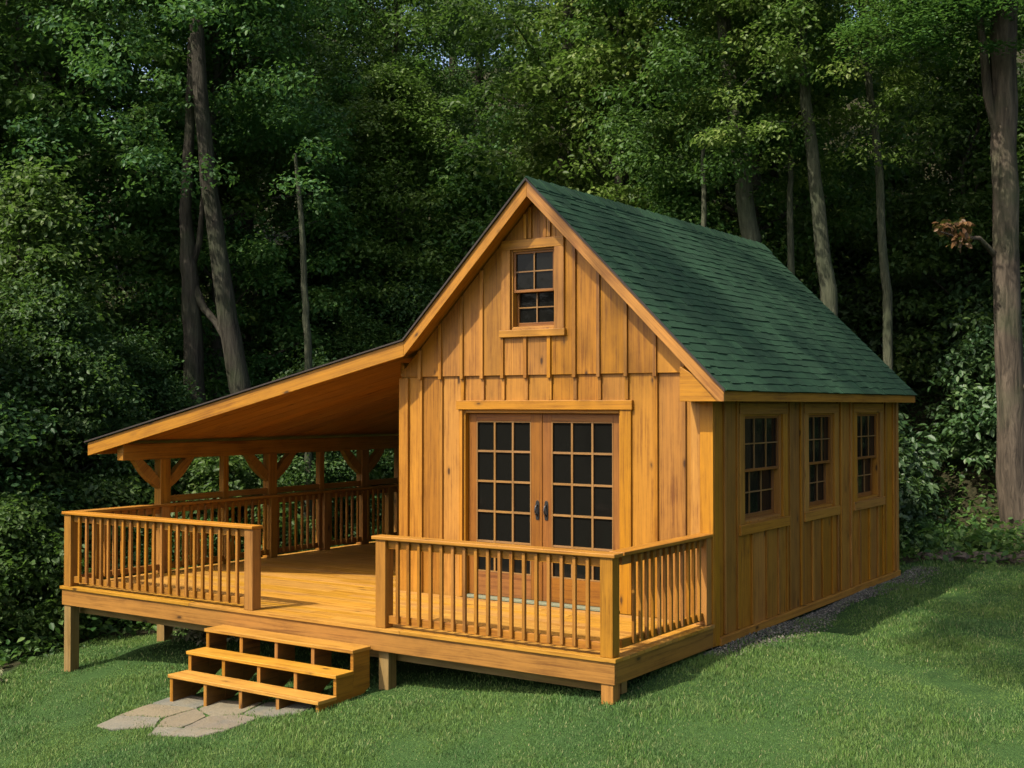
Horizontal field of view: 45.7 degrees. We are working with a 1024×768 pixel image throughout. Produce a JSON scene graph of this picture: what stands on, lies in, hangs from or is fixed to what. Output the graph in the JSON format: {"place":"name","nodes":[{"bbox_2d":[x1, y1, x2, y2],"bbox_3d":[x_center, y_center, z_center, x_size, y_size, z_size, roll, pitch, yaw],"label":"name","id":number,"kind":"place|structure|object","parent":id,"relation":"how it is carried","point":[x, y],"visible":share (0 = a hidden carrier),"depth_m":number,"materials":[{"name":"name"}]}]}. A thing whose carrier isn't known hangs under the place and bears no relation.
{"place":"outdoors","nodes":[
{"label":"outdoors","id":0,"kind":"place"},
{"bbox_2d":[100,0,887,116],"label":"sky","id":1,"kind":"structure","parent":0,"point":[113,0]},
{"bbox_2d":[0,39,1023,767],"bbox_3d":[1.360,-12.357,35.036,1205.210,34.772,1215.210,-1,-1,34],"label":"ground","id":2,"kind":"structure","parent":0,"point":[692,733],"depth_m":11.27,"materials":[{"name":"green plant"}]},
{"bbox_2d":[0,295,85,568],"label":"tree","id":3,"kind":"object","parent":2,"relation":"on","point":[34,406],"visible":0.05,"depth_m":21.19,"materials":[{"name":"green plant"}]},
{"bbox_2d":[0,283,92,624],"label":"tree","id":4,"kind":"object","parent":2,"relation":"on","point":[5,428],"visible":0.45,"depth_m":18.29,"materials":[{"name":"green plant"}]},
{"bbox_2d":[10,593,87,638],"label":"shrub","id":5,"kind":"object","parent":2,"relation":"on","point":[33,603],"visible":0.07,"depth_m":18.11,"materials":[{"name":"green plant"}]},
{"bbox_2d":[0,489,101,660],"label":"shrub","id":6,"kind":"object","parent":2,"relation":"on","point":[17,515],"visible":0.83,"depth_m":16.86,"materials":[{"name":"green plant"}]},
{"bbox_2d":[0,0,112,283],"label":"tree","id":7,"kind":"object","parent":2,"relation":"on","point":[11,109],"visible":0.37,"depth_m":24.18,"materials":[{"name":"green plant"}]},
{"bbox_2d":[0,471,126,602],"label":"shrub","id":8,"kind":"object","parent":2,"relation":"on","point":[43,588],"visible":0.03,"depth_m":19.54,"materials":[{"name":"green plant"}]},
{"bbox_2d":[0,84,128,340],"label":"tree","id":9,"kind":"object","parent":2,"relation":"on","point":[103,284],"depth_m":32.52,"materials":[{"name":"green plant"}]},
{"bbox_2d":[0,118,138,416],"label":"tree","id":10,"kind":"object","parent":2,"relation":"on","point":[2,140],"visible":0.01,"depth_m":27.12,"materials":[{"name":"green plant"}]},
{"bbox_2d":[0,0,147,247],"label":"tree","id":11,"kind":"object","parent":2,"relation":"on","point":[66,40],"visible":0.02,"depth_m":34.85,"materials":[{"name":"green plant"}]},
{"bbox_2d":[0,256,155,589],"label":"tree","id":12,"kind":"object","parent":2,"relation":"on","point":[74,362],"visible":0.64,"depth_m":19.93,"materials":[{"name":"green plant"}]},
{"bbox_2d":[0,155,157,569],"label":"tree","id":13,"kind":"object","parent":2,"relation":"on","point":[24,209],"visible":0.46,"depth_m":20.89,"materials":[{"name":"green plant"}]},
{"bbox_2d":[0,281,158,476],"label":"tree","id":14,"kind":"object","parent":2,"relation":"on","point":[137,381],"visible":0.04,"depth_m":22.46,"materials":[{"name":"green plant"}]},
{"bbox_2d":[0,0,170,322],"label":"tree","id":15,"kind":"object","parent":2,"relation":"on","point":[40,98],"visible":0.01,"depth_m":39.21,"materials":[{"name":"green plant"}]},
{"bbox_2d":[2,467,216,600],"bbox_3d":[-6.571,2.648,20.180,3.546,2.522,3.280,0,-1,4],"label":"shrub","id":16,"kind":"object","parent":2,"relation":"on","point":[131,484],"visible":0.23,"depth_m":19.55,"materials":[{"name":"green plant"}]},
{"bbox_2d":[0,0,231,294],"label":"tree","id":17,"kind":"object","parent":2,"relation":"on","point":[56,77],"visible":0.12,"depth_m":27.43,"materials":[{"name":"green plant"}]},
{"bbox_2d":[0,0,232,467],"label":"tree","id":18,"kind":"object","parent":2,"relation":"on","point":[110,244],"visible":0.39,"depth_m":25.19,"materials":[{"name":"green plant"}]},
{"bbox_2d":[39,419,200,558],"bbox_3d":[-7.744,2.287,23.726,3.943,3.346,4.262,1,-1,-38],"label":"shrub","id":19,"kind":"object","parent":2,"relation":"on","point":[90,461],"depth_m":22.51,"materials":[{"name":"green plant"}]},
{"bbox_2d":[82,544,173,625],"bbox_3d":[-6.091,3.176,19.239,1.795,1.315,1.899,0,-1,16],"label":"shrub","id":20,"kind":"object","parent":2,"relation":"on","point":[141,558],"visible":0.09,"depth_m":18.99,"materials":[{"name":"green plant"}]},
{"bbox_2d":[97,716,160,730],"bbox_3d":[-3.840,3.442,12.231,0.822,0.148,0.420,-1,-1,34],"label":"flagstone","id":21,"kind":"object","parent":2,"relation":"on","point":[128,722],"visible":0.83,"depth_m":12.22,"materials":[{"name":"beige stone"}]},
{"bbox_2d":[81,318,228,522],"bbox_3d":[-7.316,1.446,23.331,3.791,5.423,3.991,0,-1,2],"label":"tree","id":22,"kind":"object","parent":2,"relation":"on","point":[169,398],"visible":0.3,"depth_m":23.32,"materials":[{"name":"green plant"}]},
{"bbox_2d":[120,704,194,718],"bbox_3d":[-3.669,3.417,12.572,0.721,0.146,0.405,-1,-1,34],"label":"flagstone","id":23,"kind":"object","parent":2,"relation":"on","point":[148,710],"visible":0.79,"depth_m":12.57,"materials":[{"name":"beige stone"}]},
{"bbox_2d":[153,695,203,708],"bbox_3d":[-3.445,3.388,12.879,0.658,0.118,0.370,-1,-1,34],"label":"flagstone","id":24,"kind":"object","parent":2,"relation":"on","point":[192,701],"visible":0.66,"depth_m":12.84,"materials":[{"name":"beige stone"}]},
{"bbox_2d":[157,709,205,727],"bbox_3d":[-3.280,3.382,12.192,0.458,0.102,0.579,-1,-1,34],"label":"flagstone","id":25,"kind":"object","parent":2,"relation":"on","point":[184,719],"visible":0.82,"depth_m":12.15,"materials":[{"name":"beige stone"}]},
{"bbox_2d":[147,356,223,410],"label":"shrub","id":26,"kind":"object","parent":2,"relation":"on","point":[176,368],"visible":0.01,"depth_m":32.81,"materials":[{"name":"green plant"}]},
{"bbox_2d":[148,727,223,736],"bbox_3d":[-3.145,3.365,11.691,0.874,0.133,0.242,0,-1,23],"label":"flagstone","id":27,"kind":"object","parent":2,"relation":"on","point":[176,731],"visible":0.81,"depth_m":11.67,"materials":[{"name":"beige stone"}]},
{"bbox_2d":[2,0,370,536],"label":"tree","id":28,"kind":"object","parent":2,"relation":"on","point":[238,378],"visible":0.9,"depth_m":23.92,"materials":[{"name":"green plant"}]},
{"bbox_2d":[168,628,205,644],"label":"leafy plant","id":29,"kind":"object","parent":2,"relation":"on","point":[193,634],"visible":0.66,"depth_m":15.82,"materials":[{"name":"green plant"}]},
{"bbox_2d":[95,5,278,225],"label":"tree","id":30,"kind":"object","parent":2,"relation":"on","point":[138,81],"depth_m":47.05,"materials":[{"name":"green plant"}]},
{"bbox_2d":[179,37,220,479],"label":"tree","id":31,"kind":"object","parent":2,"relation":"on","point":[193,304],"visible":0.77,"depth_m":24.48,"materials":[{"name":"brown plant"}]},
{"bbox_2d":[110,455,305,564],"bbox_3d":[-5.421,2.495,21.358,3.729,2.945,4.030,0,-1,25],"label":"shrub","id":32,"kind":"object","parent":2,"relation":"on","point":[206,468],"visible":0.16,"depth_m":20.84,"materials":[{"name":"green plant"}]},
{"bbox_2d":[172,515,243,567],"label":"shrub","id":33,"kind":"object","parent":2,"relation":"on","point":[215,535],"visible":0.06,"depth_m":19.82,"materials":[{"name":"green plant"}]},
{"bbox_2d":[44,0,382,412],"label":"tree","id":34,"kind":"object","parent":2,"relation":"on","point":[214,361],"visible":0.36,"depth_m":26.97,"materials":[{"name":"green plant"}]},
{"bbox_2d":[184,715,254,729],"bbox_3d":[-2.819,3.330,11.908,0.661,0.152,0.430,0,-1,26],"label":"flagstone","id":35,"kind":"object","parent":2,"relation":"on","point":[224,721],"visible":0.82,"depth_m":11.87,"materials":[{"name":"beige stone"}]},
{"bbox_2d":[129,27,316,289],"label":"tree","id":36,"kind":"object","parent":2,"relation":"on","point":[257,224],"depth_m":42.28,"materials":[{"name":"green plant"}]},
{"bbox_2d":[200,700,262,715],"bbox_3d":[-2.922,3.329,12.436,0.716,0.140,0.464,-1,-1,34],"label":"flagstone","id":37,"kind":"object","parent":2,"relation":"on","point":[222,707],"visible":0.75,"depth_m":12.39,"materials":[{"name":"beige stone"}]},
{"bbox_2d":[98,0,369,377],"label":"tree","id":38,"kind":"object","parent":2,"relation":"on","point":[250,221],"visible":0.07,"depth_m":35.47,"materials":[{"name":"green plant"}]},
{"bbox_2d":[98,0,380,390],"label":"tree","id":39,"kind":"object","parent":2,"relation":"on","point":[205,290],"visible":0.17,"depth_m":29.19,"materials":[{"name":"green plant"}]},
{"bbox_2d":[168,625,370,711],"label":"steps","id":40,"kind":"structure","parent":2,"relation":"on","point":[214,656],"depth_m":12.59,"materials":[{"name":"brown wood"}]},
{"bbox_2d":[244,702,315,717],"bbox_3d":[-2.309,3.248,12.056,0.749,0.185,0.476,-1,-1,34],"label":"flagstone","id":41,"kind":"object","parent":2,"relation":"on","point":[267,709],"visible":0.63,"depth_m":12.03,"materials":[{"name":"beige stone"}]},
{"bbox_2d":[211,452,349,563],"bbox_3d":[-4.986,2.561,24.495,3.714,2.829,3.437,0,-1,-25],"label":"shrub","id":42,"kind":"object","parent":2,"relation":"on","point":[333,504],"visible":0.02,"depth_m":24.06,"materials":[{"name":"green plant"}]},
{"bbox_2d":[261,515,334,556],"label":"shrub","id":43,"kind":"object","parent":2,"relation":"on","point":[299,532],"visible":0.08,"depth_m":21.63,"materials":[{"name":"green plant"}]},
{"bbox_2d":[294,153,312,549],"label":"tree","id":44,"kind":"object","parent":2,"relation":"on","point":[306,325],"visible":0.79,"depth_m":23.35,"materials":[{"name":"brown plant"}]},
{"bbox_2d":[228,347,390,548],"bbox_3d":[-3.840,1.624,24.437,3.804,4.906,4.005,0,-1,25],"label":"tree","id":45,"kind":"object","parent":2,"relation":"on","point":[340,461],"visible":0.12,"depth_m":23.65,"materials":[{"name":"green plant"}]},
{"bbox_2d":[252,304,374,523],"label":"tree","id":46,"kind":"object","parent":2,"relation":"on","point":[280,359],"visible":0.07,"depth_m":28.02,"materials":[{"name":"green plant"}]},
{"bbox_2d":[253,0,384,234],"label":"tree","id":47,"kind":"object","parent":2,"relation":"on","point":[337,131],"visible":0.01,"depth_m":49.16,"materials":[{"name":"green plant"}]},
{"bbox_2d":[225,154,435,513],"bbox_3d":[-4.040,-0.708,30.256,7.542,9.976,7.053,-1,-1,44],"label":"tree","id":48,"kind":"object","parent":2,"relation":"on","point":[291,293],"visible":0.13,"depth_m":29.62,"materials":[{"name":"green plant"}]},
{"bbox_2d":[242,140,431,478],"bbox_3d":[-3.688,-1.750,31.948,7.393,9.605,7.022,-1,-1,29],"label":"tree","id":49,"kind":"object","parent":2,"relation":"on","point":[253,335],"visible":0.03,"depth_m":31.70,"materials":[{"name":"green plant"}]},
{"bbox_2d":[275,255,402,537],"bbox_3d":[-3.522,0.429,29.425,5.365,7.678,5.095,1,-1,-28],"label":"tree","id":50,"kind":"object","parent":2,"relation":"on","point":[354,272],"visible":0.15,"depth_m":28.87,"materials":[{"name":"green plant"}]},
{"bbox_2d":[294,309,393,534],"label":"tree","id":51,"kind":"object","parent":2,"relation":"on","point":[367,340],"visible":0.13,"depth_m":27.31,"materials":[{"name":"green plant"}]},
{"bbox_2d":[286,59,475,359],"bbox_3d":[-2.548,-1.994,29.765,5.901,12.159,6.402,1,-1,-31],"label":"tree","id":52,"kind":"object","parent":2,"relation":"on","point":[399,111],"visible":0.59,"depth_m":29.29,"materials":[{"name":"green plant"}]},
{"bbox_2d":[324,262,448,544],"bbox_3d":[-2.188,0.722,28.041,5.086,7.100,5.355,0,-1,-2],"label":"tree","id":53,"kind":"object","parent":2,"relation":"on","point":[403,312],"visible":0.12,"depth_m":27.85,"materials":[{"name":"green plant"}]},
{"bbox_2d":[60,541,714,704],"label":"deck","id":54,"kind":"structure","parent":2,"relation":"on","point":[330,594],"depth_m":13.12,"materials":[{"name":"brown wood"}]},
{"bbox_2d":[62,511,262,610],"bbox_3d":[-4.198,2.042,14.331,3.360,0.926,0.165,-1,-1,34],"label":"railing","id":55,"kind":"object","parent":54,"relation":"on","point":[250,533],"visible":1,"depth_m":14.20,"materials":[{"name":"brown wood"}]},
{"bbox_2d":[75,484,398,578],"bbox_3d":[-3.135,2.121,18.736,0.165,0.926,8.350,-1,-1,34],"label":"railing","id":56,"kind":"object","parent":54,"relation":"on","point":[387,491],"visible":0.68,"depth_m":18.06,"materials":[{"name":"brown wood"}]},
{"bbox_2d":[371,534,622,657],"bbox_3d":[-0.216,1.994,11.646,2.825,0.926,0.165,-1,-1,34],"label":"railing","id":57,"kind":"object","parent":54,"relation":"on","point":[607,644],"visible":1,"depth_m":11.53,"materials":[{"name":"brown wood"}]},
{"bbox_2d":[609,533,712,647],"bbox_3d":[1.482,1.996,11.803,0.165,0.926,1.915,-1,-1,34],"label":"railing","id":58,"kind":"object","parent":54,"relation":"on","point":[699,545],"visible":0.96,"depth_m":11.83,"materials":[{"name":"brown wood"}]},
{"bbox_2d":[267,0,527,310],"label":"tree","id":59,"kind":"object","parent":2,"relation":"on","point":[413,60],"visible":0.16,"depth_m":35.42,"materials":[{"name":"green plant"}]},
{"bbox_2d":[279,0,527,243],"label":"tree","id":60,"kind":"object","parent":2,"relation":"on","point":[378,49],"visible":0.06,"depth_m":41.24,"materials":[{"name":"green plant"}]},
{"bbox_2d":[374,134,519,467],"bbox_3d":[-0.804,-1.181,29.746,7.450,9.721,6.967,-1,-1,38],"label":"tree","id":61,"kind":"object","parent":2,"relation":"on","point":[471,186],"visible":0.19,"depth_m":29.20,"materials":[{"name":"green plant"}]},
{"bbox_2d":[379,0,538,137],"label":"tree","id":62,"kind":"object","parent":2,"relation":"on","point":[455,67],"visible":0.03,"depth_m":58.25,"materials":[{"name":"green plant"}]},
{"bbox_2d":[418,0,543,172],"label":"tree","id":63,"kind":"object","parent":2,"relation":"on","point":[479,73],"visible":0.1,"depth_m":47.70,"materials":[{"name":"green plant"}]},
{"bbox_2d":[432,96,557,250],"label":"tree","id":64,"kind":"object","parent":2,"relation":"on","point":[506,146],"visible":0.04,"depth_m":34.34,"materials":[{"name":"green plant"}]},
{"bbox_2d":[84,176,916,646],"bbox_3d":[0.188,0.618,16.904,8.548,5.781,8.086,-1,-1,34],"label":"cabin","id":65,"kind":"object","parent":2,"relation":"on","point":[560,366],"visible":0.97,"depth_m":14.20,"materials":[{"name":"brown wood"}]},
{"bbox_2d":[469,413,540,600],"bbox_3d":[-0.094,1.407,14.122,1.026,2.128,0.099,-1,-1,34],"label":"door","id":66,"kind":"structure","parent":65,"relation":"in","point":[505,448],"depth_m":14.15,"materials":[{"name":"brown wood"}]},
{"bbox_2d":[499,236,565,337],"bbox_3d":[0.264,-1.094,13.872,0.885,1.115,0.178,-1,-1,34],"label":"window","id":67,"kind":"structure","parent":65,"relation":"in","point":[532,280],"depth_m":13.89,"materials":[{"name":"brown wood"}]},
{"bbox_2d":[542,414,618,606],"bbox_3d":[0.764,1.397,13.544,1.031,2.128,0.099,-1,-1,34],"label":"door","id":68,"kind":"structure","parent":65,"relation":"in","point":[580,452],"depth_m":13.58,"materials":[{"name":"wood"}]},
{"bbox_2d":[739,403,789,535],"bbox_3d":[2.793,0.934,13.745,0.178,1.435,1.420,-1,-1,34],"label":"window","id":69,"kind":"structure","parent":65,"relation":"in","point":[763,440],"depth_m":13.86,"materials":[{"name":"brown wood"}]},
{"bbox_2d":[804,403,839,521],"bbox_3d":[3.830,0.961,15.283,0.178,1.435,1.250,-1,-1,34],"label":"window","id":70,"kind":"structure","parent":65,"relation":"in","point":[821,486],"depth_m":15.41,"materials":[{"name":"brown wood"}]},
{"bbox_2d":[853,404,884,510],"bbox_3d":[4.876,0.989,16.833,0.178,1.435,1.330,-1,-1,34],"label":"window","id":71,"kind":"structure","parent":65,"relation":"in","point":[867,418],"depth_m":16.97,"materials":[{"name":"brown wood"}]},
{"bbox_2d":[0,167,1023,670],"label":"undergrowth","id":72,"kind":"object","parent":2,"relation":"on","point":[1006,537],"visible":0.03,"depth_m":19.49,"materials":[{"name":"green plant"}]},
{"bbox_2d":[378,0,739,242],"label":"tree","id":73,"kind":"object","parent":2,"relation":"on","point":[532,53],"visible":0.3,"depth_m":29.91,"materials":[{"name":"green plant"}]},
{"bbox_2d":[475,0,661,215],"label":"tree","id":74,"kind":"object","parent":2,"relation":"on","point":[554,49],"visible":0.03,"depth_m":36.72,"materials":[{"name":"green plant"}]},
{"bbox_2d":[448,0,799,268],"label":"tree","id":75,"kind":"object","parent":2,"relation":"on","point":[582,67],"visible":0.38,"depth_m":27.30,"materials":[{"name":"green plant"}]},
{"bbox_2d":[605,71,739,234],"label":"tree","id":76,"kind":"object","parent":2,"relation":"on","point":[671,147],"depth_m":32.83,"materials":[{"name":"green plant"}]},
{"bbox_2d":[631,153,732,227],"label":"tree","id":77,"kind":"object","parent":2,"relation":"on","point":[646,175],"depth_m":28.49,"materials":[{"name":"green plant"}]},
{"bbox_2d":[639,161,739,235],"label":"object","id":78,"kind":"object","parent":2,"relation":"on","point":[689,209],"visible":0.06,"depth_m":24.64,"materials":[{"name":"green plant"}]},
{"bbox_2d":[550,0,852,242],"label":"tree","id":79,"kind":"object","parent":2,"relation":"on","point":[744,200],"visible":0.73,"depth_m":23.65,"materials":[{"name":"green plant"}]},
{"bbox_2d":[701,131,706,226],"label":"tree","id":80,"kind":"object","parent":2,"relation":"on","point":[704,209],"visible":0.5,"depth_m":23.36,"materials":[{"name":"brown plant"}]},
{"bbox_2d":[553,0,940,300],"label":"tree","id":81,"kind":"object","parent":2,"relation":"on","point":[764,227],"visible":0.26,"depth_m":26.40,"materials":[{"name":"green plant"}]},
{"bbox_2d":[671,2,857,199],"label":"tree","id":82,"kind":"object","parent":2,"relation":"on","point":[851,104],"depth_m":40.61,"materials":[{"name":"green plant"}]},
{"bbox_2d":[655,0,896,306],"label":"tree","id":83,"kind":"object","parent":2,"relation":"on","point":[852,238],"visible":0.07,"depth_m":29.30,"materials":[{"name":"green plant"}]},
{"bbox_2d":[787,121,794,275],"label":"tree","id":84,"kind":"object","parent":2,"relation":"on","point":[790,247],"visible":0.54,"depth_m":23.75,"materials":[{"name":"brown plant"}]},
{"bbox_2d":[689,0,895,247],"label":"tree","id":85,"kind":"object","parent":2,"relation":"on","point":[844,130],"visible":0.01,"depth_m":34.68,"materials":[{"name":"green plant"}]},
{"bbox_2d":[665,0,958,316],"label":"tree","id":86,"kind":"object","parent":2,"relation":"on","point":[812,178],"visible":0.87,"depth_m":22.85,"materials":[{"name":"green plant"}]},
{"bbox_2d":[703,566,941,656],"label":"gravel","id":87,"kind":"structure","parent":2,"relation":"on","point":[833,606],"depth_m":14.45,"materials":[{"name":"grey gravel"}]},
{"bbox_2d":[794,0,884,200],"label":"tree","id":88,"kind":"object","parent":2,"relation":"on","point":[847,99],"visible":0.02,"depth_m":46.16,"materials":[{"name":"green plant"}]},
{"bbox_2d":[805,277,938,413],"bbox_3d":[7.708,-0.893,28.472,4.435,3.341,3.961,1,-1,-35],"label":"shrub","id":89,"kind":"object","parent":2,"relation":"on","point":[871,343],"visible":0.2,"depth_m":27.76,"materials":[{"name":"green plant"}]},
{"bbox_2d":[859,1,892,369],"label":"tree","id":90,"kind":"object","parent":2,"relation":"on","point":[887,292],"visible":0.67,"depth_m":23.34,"materials":[{"name":"brown plant"}]},
{"bbox_2d":[826,0,927,114],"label":"tree","id":91,"kind":"object","parent":2,"relation":"on","point":[876,35],"visible":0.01,"depth_m":54.44,"materials":[{"name":"green plant"}]},
{"bbox_2d":[899,517,944,552],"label":"shrub","id":92,"kind":"object","parent":2,"relation":"on","point":[922,538],"visible":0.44,"depth_m":20.38,"materials":[{"name":"green plant"}]},
{"bbox_2d":[824,0,1023,543],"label":"tree","id":93,"kind":"object","parent":2,"relation":"on","point":[999,84],"visible":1,"depth_m":21.10,"materials":[{"name":"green plant"}]},
{"bbox_2d":[932,217,975,252],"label":"dead branch","id":94,"kind":"object","parent":93,"relation":"attached to","point":[963,236],"visible":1,"depth_m":20.77,"materials":[{"name":"brown plant"}]},
{"bbox_2d":[826,0,1023,318],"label":"tree","id":95,"kind":"object","parent":2,"relation":"on","point":[923,59],"visible":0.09,"depth_m":31.06,"materials":[{"name":"green plant"}]},
{"bbox_2d":[898,423,955,553],"bbox_3d":[5.875,1.666,21.644,3.456,3.200,3.870,1,-1,-26],"label":"shrub","id":96,"kind":"object","parent":2,"relation":"on","point":[912,484],"visible":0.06,"depth_m":20.93,"materials":[{"name":"green plant"}]},
{"bbox_2d":[898,410,960,525],"bbox_3d":[6.216,1.340,23.658,4.345,3.702,4.866,0,-1,-3],"label":"shrub","id":97,"kind":"object","parent":2,"relation":"on","point":[937,455],"visible":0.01,"depth_m":22.77,"materials":[{"name":"green plant"}]},
{"bbox_2d":[838,7,1023,396],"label":"tree","id":98,"kind":"object","parent":2,"relation":"on","point":[978,159],"visible":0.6,"depth_m":26.58,"materials":[{"name":"green plant"}]},
{"bbox_2d":[859,0,1023,203],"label":"tree","id":99,"kind":"object","parent":2,"relation":"on","point":[951,178],"visible":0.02,"depth_m":41.13,"materials":[{"name":"green plant"}]},
{"bbox_2d":[872,2,1023,168],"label":"tree","id":100,"kind":"object","parent":2,"relation":"on","point":[1021,38],"visible":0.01,"depth_m":45.55,"materials":[{"name":"green plant"}]},
{"bbox_2d":[952,551,968,559],"bbox_3d":[7.047,2.743,19.235,0.387,0.204,0.369,2,-9,30],"label":"rock","id":101,"kind":"object","parent":2,"relation":"on","point":[965,556],"visible":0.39,"depth_m":19.07,"materials":[{"name":"stone"}]},
{"bbox_2d":[898,203,1023,374],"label":"shrub","id":102,"kind":"object","parent":2,"relation":"on","point":[956,276],"visible":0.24,"depth_m":26.74,"materials":[{"name":"green plant"}]},
{"bbox_2d":[923,319,1023,473],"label":"shrub","id":103,"kind":"object","parent":2,"relation":"on","point":[977,399],"visible":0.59,"depth_m":23.41,"materials":[{"name":"green plant"}]},
{"bbox_2d":[958,529,1005,551],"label":"shrub","id":104,"kind":"object","parent":2,"relation":"on","point":[963,539],"visible":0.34,"depth_m":20.12,"materials":[{"name":"green plant"}]},
{"bbox_2d":[1018,77,1023,313],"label":"tree","id":105,"kind":"object","parent":2,"relation":"on","point":[1021,203],"visible":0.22,"depth_m":25.36,"materials":[{"name":"green plant"}]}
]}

